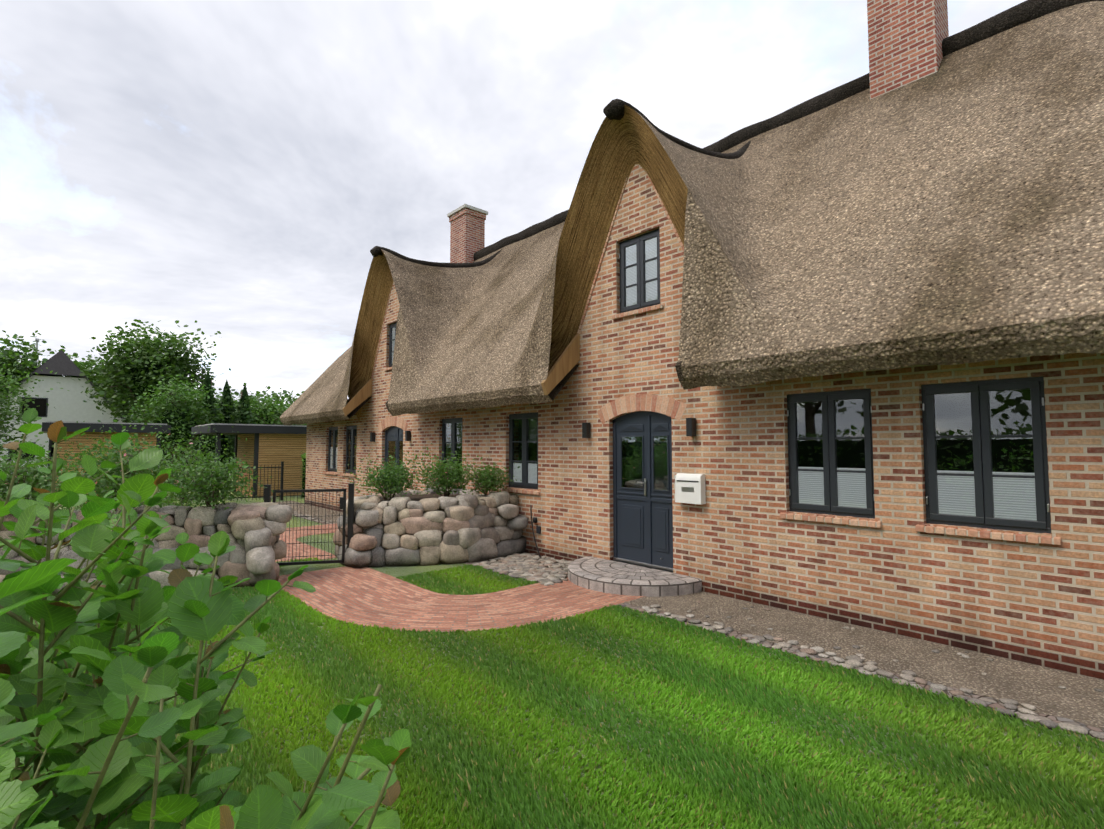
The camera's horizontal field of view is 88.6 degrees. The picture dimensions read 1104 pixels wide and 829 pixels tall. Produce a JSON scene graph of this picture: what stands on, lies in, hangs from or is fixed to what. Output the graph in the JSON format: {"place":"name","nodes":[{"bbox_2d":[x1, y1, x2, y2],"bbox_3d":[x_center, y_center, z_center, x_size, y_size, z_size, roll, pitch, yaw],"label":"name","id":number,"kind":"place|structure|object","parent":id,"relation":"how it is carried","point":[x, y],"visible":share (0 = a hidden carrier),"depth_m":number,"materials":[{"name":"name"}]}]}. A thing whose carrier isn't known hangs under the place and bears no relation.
{"place":"outdoors","nodes":[
{"label":"outdoors","id":0,"kind":"place"},
{"bbox_2d":[0,418,97,509],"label":"wall rose leaves","id":1,"kind":"object","parent":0,"point":[31,473],"depth_m":6.94,"materials":[{"name":"green plant"}]},
{"bbox_2d":[128,432,281,510],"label":"wall rose leaves","id":2,"kind":"object","parent":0,"point":[206,483],"depth_m":7.62,"materials":[{"name":"green plant"}]},
{"bbox_2d":[300,451,305,497],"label":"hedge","id":3,"kind":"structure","parent":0,"point":[303,484],"depth_m":20.48,"materials":[{"name":"green plant"}]},
{"bbox_2d":[275,524,337,561],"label":"brick path","id":4,"kind":"structure","parent":0,"point":[298,550],"depth_m":10.83,"materials":[{"name":"brick"}]},
{"bbox_2d":[278,566,645,631],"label":"brick path","id":5,"kind":"structure","parent":0,"point":[364,596],"depth_m":6.72,"materials":[{"name":"brick"}]},
{"bbox_2d":[0,0,1025,406],"label":"sky","id":6,"kind":"structure","parent":0,"point":[235,168],"materials":[{"name":"white"}]},
{"bbox_2d":[0,464,1103,828],"bbox_3d":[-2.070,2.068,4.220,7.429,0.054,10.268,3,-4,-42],"label":"grass","id":7,"kind":"structure","parent":0,"point":[1002,793],"depth_m":3.65,"materials":[{"name":"green plant"}]},
{"bbox_2d":[0,354,20,391],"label":"tree leaves","id":8,"kind":"object","parent":7,"relation":"on","point":[1,356],"visible":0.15,"depth_m":45.25,"materials":[{"name":"green plant"}]},
{"bbox_2d":[0,330,64,394],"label":"tree leaves","id":9,"kind":"object","parent":7,"relation":"on","point":[5,350],"depth_m":46.70,"materials":[{"name":"green plant"}]},
{"bbox_2d":[0,334,68,472],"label":"tree","id":10,"kind":"object","parent":7,"relation":"on","point":[4,414],"depth_m":15.18,"materials":[{"name":"green plant"}]},
{"bbox_2d":[0,335,78,384],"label":"tree","id":11,"kind":"object","parent":7,"relation":"on","point":[27,366],"depth_m":47.63,"materials":[{"name":"green plant"}]},
{"bbox_2d":[1,445,100,510],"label":"garden shrub leaves","id":12,"kind":"object","parent":7,"relation":"on","point":[66,508],"depth_m":10.89,"materials":[{"name":"green plant"}]},
{"bbox_2d":[0,350,126,473],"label":"white house","id":13,"kind":"structure","parent":7,"relation":"on","point":[70,405],"depth_m":41.31,"materials":[{"name":"paint"}]},
{"bbox_2d":[24,347,142,421],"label":"tree leaves","id":14,"kind":"object","parent":7,"relation":"on","point":[89,364],"depth_m":49.92,"materials":[{"name":"green plant"}]},
{"bbox_2d":[9,421,178,504],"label":"garden shrub leaves","id":15,"kind":"object","parent":7,"relation":"on","point":[91,456],"depth_m":15.21,"materials":[{"name":"green plant"}]},
{"bbox_2d":[42,421,170,503],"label":"shed","id":16,"kind":"structure","parent":7,"relation":"on","point":[71,427],"depth_m":18.81,"materials":[{"name":"brown wood"}]},
{"bbox_2d":[84,354,135,421],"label":"tree leaves","id":17,"kind":"object","parent":7,"relation":"on","point":[93,379],"depth_m":52.66,"materials":[{"name":"green plant"}]},
{"bbox_2d":[35,428,188,509],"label":"garden shrub leaves","id":18,"kind":"object","parent":7,"relation":"on","point":[87,501],"depth_m":12.49,"materials":[{"name":"green plant"}]},
{"bbox_2d":[0,502,292,594],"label":"garden stone wall","id":19,"kind":"structure","parent":7,"relation":"on","point":[253,531],"depth_m":7.46,"materials":[{"name":"grey stone"}]},
{"bbox_2d":[39,414,214,510],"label":"wall rose leaves","id":20,"kind":"object","parent":19,"relation":"on","point":[133,453],"depth_m":7.27,"materials":[{"name":"green plant"}]},
{"bbox_2d":[69,319,230,422],"bbox_3d":[-28.207,-1.396,40.216,9.495,11.148,8.922,3,-4,-42],"label":"tree","id":21,"kind":"object","parent":7,"relation":"on","point":[154,349],"depth_m":38.30,"materials":[{"name":"green plant"}]},
{"bbox_2d":[86,484,214,508],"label":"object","id":22,"kind":"object","parent":7,"relation":"on","point":[168,499],"depth_m":10.10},
{"bbox_2d":[114,367,227,476],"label":"tree leaves","id":23,"kind":"object","parent":7,"relation":"on","point":[151,410],"depth_m":27.56,"materials":[{"name":"green plant"}]},
{"bbox_2d":[78,412,268,506],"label":"garden shrub leaves","id":24,"kind":"object","parent":7,"relation":"on","point":[188,452],"depth_m":14.53,"materials":[{"name":"green plant"}]},
{"bbox_2d":[155,389,235,467],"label":"tree","id":25,"kind":"object","parent":7,"relation":"on","point":[192,410],"depth_m":44.07,"materials":[{"name":"green plant"}]},
{"bbox_2d":[182,368,225,479],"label":"thuja leaves","id":26,"kind":"object","parent":7,"relation":"on","point":[215,411],"depth_m":29.55,"materials":[{"name":"green plant"}]},
{"bbox_2d":[0,408,410,828],"bbox_3d":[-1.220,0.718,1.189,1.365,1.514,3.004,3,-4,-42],"label":"shrub leaves","id":27,"kind":"object","parent":7,"relation":"on","point":[82,714],"visible":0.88,"depth_m":1.09,"materials":[{"name":"green plant"}]},
{"bbox_2d":[211,380,235,479],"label":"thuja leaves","id":28,"kind":"object","parent":7,"relation":"on","point":[232,409],"depth_m":30.50,"materials":[{"name":"green plant"}]},
{"bbox_2d":[161,386,303,464],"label":"tree","id":29,"kind":"object","parent":7,"relation":"on","point":[289,397],"depth_m":58.35,"materials":[{"name":"green plant"}]},
{"bbox_2d":[182,461,283,503],"bbox_3d":[-13.410,2.172,17.283,9.285,1.350,3.607,3,-4,-42],"label":"neighbour fence","id":30,"kind":"object","parent":7,"relation":"on","point":[281,483],"visible":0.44,"depth_m":19.46,"materials":[{"name":"black metal"}]},
{"bbox_2d":[223,383,256,471],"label":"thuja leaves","id":31,"kind":"object","parent":7,"relation":"on","point":[237,416],"depth_m":29.48,"materials":[{"name":"green plant"}]},
{"bbox_2d":[191,423,306,497],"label":"shed","id":32,"kind":"structure","parent":7,"relation":"on","point":[286,444],"depth_m":21.24,"materials":[{"name":"brown wood"}]},
{"bbox_2d":[218,388,295,424],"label":"tree leaves","id":33,"kind":"object","parent":7,"relation":"on","point":[270,411],"depth_m":32.25,"materials":[{"name":"green plant"}]},
{"bbox_2d":[256,395,306,425],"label":"tree leaves","id":34,"kind":"object","parent":7,"relation":"on","point":[286,408],"depth_m":35.45,"materials":[{"name":"green plant"}]},
{"bbox_2d":[264,483,354,566],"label":"garden gate","id":35,"kind":"structure","parent":7,"relation":"on","point":[268,496],"depth_m":8.69,"materials":[{"name":"black metal"}]},
{"bbox_2d":[333,487,528,567],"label":"stone wall","id":36,"kind":"structure","parent":7,"relation":"on","point":[394,531],"depth_m":8.99,"materials":[{"name":"grey stone"}]},
{"bbox_2d":[341,446,434,497],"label":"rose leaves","id":37,"kind":"object","parent":36,"relation":"on","point":[396,479],"visible":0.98,"depth_m":9.34,"materials":[{"name":"green plant"}]},
{"bbox_2d":[381,493,459,501],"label":"soil","id":38,"kind":"structure","parent":36,"relation":"in","point":[417,497],"depth_m":10.20,"materials":[{"name":"brown soil"}]},
{"bbox_2d":[367,469,406,500],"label":"branches","id":39,"kind":"object","parent":38,"relation":"on","point":[385,498],"visible":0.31,"depth_m":9.40,"materials":[{"name":"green plant"}]},
{"bbox_2d":[424,461,458,496],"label":"branches","id":40,"kind":"object","parent":38,"relation":"on","point":[445,494],"visible":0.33,"depth_m":9.74,"materials":[{"name":"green plant"}]},
{"bbox_2d":[406,443,479,494],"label":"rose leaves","id":41,"kind":"object","parent":38,"relation":"on","point":[452,481],"visible":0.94,"depth_m":9.70,"materials":[{"name":"green plant"}]},
{"bbox_2d":[475,474,500,494],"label":"branches","id":42,"kind":"object","parent":38,"relation":"on","point":[486,485],"visible":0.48,"depth_m":10.04,"materials":[{"name":"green plant"}]},
{"bbox_2d":[450,451,521,494],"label":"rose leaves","id":43,"kind":"object","parent":36,"relation":"on","point":[489,477],"visible":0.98,"depth_m":10.00,"materials":[{"name":"green plant"}]},
{"bbox_2d":[250,501,1103,741],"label":"gravel strip","id":44,"kind":"object","parent":7,"relation":"on","point":[1079,700],"visible":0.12,"depth_m":5.00,"materials":[{"name":"gravel"}]},
{"bbox_2d":[251,501,1103,739],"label":"cobbles","id":45,"kind":"object","parent":44,"relation":"on","point":[547,571],"visible":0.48,"depth_m":5.30,"materials":[{"name":"grey stone"}]},
{"bbox_2d":[305,164,1103,662],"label":"house walls","id":46,"kind":"structure","parent":7,"relation":"on","point":[735,530],"depth_m":6.60,"materials":[{"name":"orange brick"}]},
{"bbox_2d":[370,431,410,441],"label":"wall lamps","id":47,"kind":"object","parent":46,"relation":"attached to","point":[407,436],"depth_m":13.21,"materials":[{"name":"black metal"}]},
{"bbox_2d":[378,416,407,432],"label":"brick arch","id":48,"kind":"structure","parent":46,"relation":"attached to","point":[395,420],"depth_m":13.93,"materials":[{"name":"brick"}]},
{"bbox_2d":[384,426,402,491],"bbox_3d":[-3.857,1.393,13.974,0.165,2.225,1.156,3,-4,-42],"label":"door","id":49,"kind":"structure","parent":46,"relation":"attached to","point":[394,433],"depth_m":14.05,"materials":[{"name":"grey paint"}]},
{"bbox_2d":[388,441,402,470],"bbox_3d":[-3.857,1.030,13.978,0.004,0.750,0.845,3,-4,-42],"label":"door glass","id":50,"kind":"object","parent":49,"relation":"attached to","point":[391,446],"visible":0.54,"depth_m":14.09,"materials":[{"name":"clear glass"}]},
{"bbox_2d":[371,171,683,377],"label":"gable trim","id":51,"kind":"structure","parent":46,"relation":"attached to","point":[604,250],"depth_m":8.75,"materials":[{"name":"wood"}]},
{"bbox_2d":[530,505,540,557],"bbox_3d":[-0.284,1.976,9.583,0.128,0.866,0.359,1,-3,-15],"label":"hose hook","id":52,"kind":"object","parent":46,"relation":"attached to","point":[534,519],"visible":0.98,"depth_m":9.63,"materials":[{"name":"black metal"}]},
{"bbox_2d":[536,480,697,533],"bbox_3d":[0.809,1.440,8.463,0.037,1.035,3.302,3,-4,-40],"label":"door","id":53,"kind":"structure","parent":46,"relation":"attached to","point":[683,489],"depth_m":7.38,"materials":[{"name":"black metal"}]},
{"bbox_2d":[582,418,695,437],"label":"wall lamps","id":54,"kind":"object","parent":46,"relation":"attached to","point":[690,426],"depth_m":7.38,"materials":[{"name":"black metal"}]},
{"bbox_2d":[597,393,686,423],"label":"brick arch","id":55,"kind":"structure","parent":46,"relation":"attached to","point":[642,400],"depth_m":8.09,"materials":[{"name":"brick"}]},
{"bbox_2d":[613,411,672,571],"bbox_3d":[1.326,1.057,8.154,0.165,2.225,1.156,3,-4,-42],"label":"door","id":56,"kind":"structure","parent":46,"relation":"in","point":[643,527],"depth_m":8.14,"materials":[{"name":"grey wood"}]},
{"bbox_2d":[327,228,1050,533],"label":"window frames","id":57,"kind":"structure","parent":46,"relation":"attached to","point":[981,436],"depth_m":5.86,"materials":[{"name":"black wood"}]},
{"bbox_2d":[330,238,1036,519],"bbox_3d":[-1.280,-0.550,11.153,0.001,3.660,16.490,3,-4,-42],"label":"window glass","id":58,"kind":"object","parent":57,"relation":"in","point":[349,448],"visible":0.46,"depth_m":6.05,"materials":[{"name":"clear glass"}]},
{"bbox_2d":[392,237,1036,520],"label":"window blinds","id":59,"kind":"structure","parent":57,"relation":"attached to","point":[860,492],"depth_m":5.96,"materials":[{"name":"white fabric"}]},
{"bbox_2d":[456,389,1033,477],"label":"window panes","id":60,"kind":"object","parent":57,"relation":"in","point":[943,418],"depth_m":6.33,"materials":[{"name":"black"}]},
{"bbox_2d":[675,473,705,504],"bbox_3d":[1.799,0.965,7.381,0.110,0.380,0.398,3,-4,-42],"label":"mailbox","id":61,"kind":"object","parent":46,"relation":"attached to","point":[697,495],"visible":0.98,"depth_m":7.31,"materials":[{"name":"white paint"}]},
{"bbox_2d":[280,1,1103,417],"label":"thatch roof","id":62,"kind":"structure","parent":46,"relation":"attached to","point":[960,189],"depth_m":6.70,"materials":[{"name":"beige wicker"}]},
{"bbox_2d":[342,334,683,415],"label":"eave end boards","id":63,"kind":"object","parent":62,"relation":"attached to","point":[567,361],"visible":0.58,"depth_m":8.95,"materials":[{"name":"brown wood"}]},
{"bbox_2d":[348,105,770,420],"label":"soffit","id":64,"kind":"structure","parent":62,"relation":"attached to","point":[623,146],"depth_m":8.77,"materials":[{"name":"brown wood"}]},
{"bbox_2d":[280,313,1103,425],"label":"roof eaves","id":65,"kind":"object","parent":62,"relation":"attached to","point":[1081,334],"visible":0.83,"depth_m":5.29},
{"bbox_2d":[447,0,948,262],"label":"chimneys","id":66,"kind":"object","parent":62,"relation":"on","point":[906,38],"visible":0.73,"depth_m":8.68,"materials":[{"name":"brick"}]},
{"bbox_2d":[370,0,1103,267],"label":"ridge caps","id":67,"kind":"object","parent":62,"relation":"on","point":[1007,19],"visible":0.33,"depth_m":9.51,"materials":[{"name":"black"}]},
{"bbox_2d":[323,304,1060,544],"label":"window sills","id":68,"kind":"structure","parent":46,"relation":"attached to","point":[986,534],"depth_m":5.71,"materials":[{"name":"red brick"}]},
{"bbox_2d":[521,304,1053,543],"bbox_3d":[-1.333,0.052,11.071,0.107,2.789,16.800,3,-4,-42],"label":"window sill mortar","id":69,"kind":"object","parent":68,"relation":"attached to","point":[662,307],"depth_m":5.41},
{"bbox_2d":[568,556,701,596],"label":"entrance step","id":70,"kind":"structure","parent":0,"point":[603,575],"depth_m":7.29,"materials":[{"name":"grey stone"}]},
{"bbox_2d":[305,500,1103,679],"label":"brick plinth","id":71,"kind":"structure","parent":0,"point":[1066,663],"depth_m":5.51,"materials":[{"name":"brown brick"}]}
]}

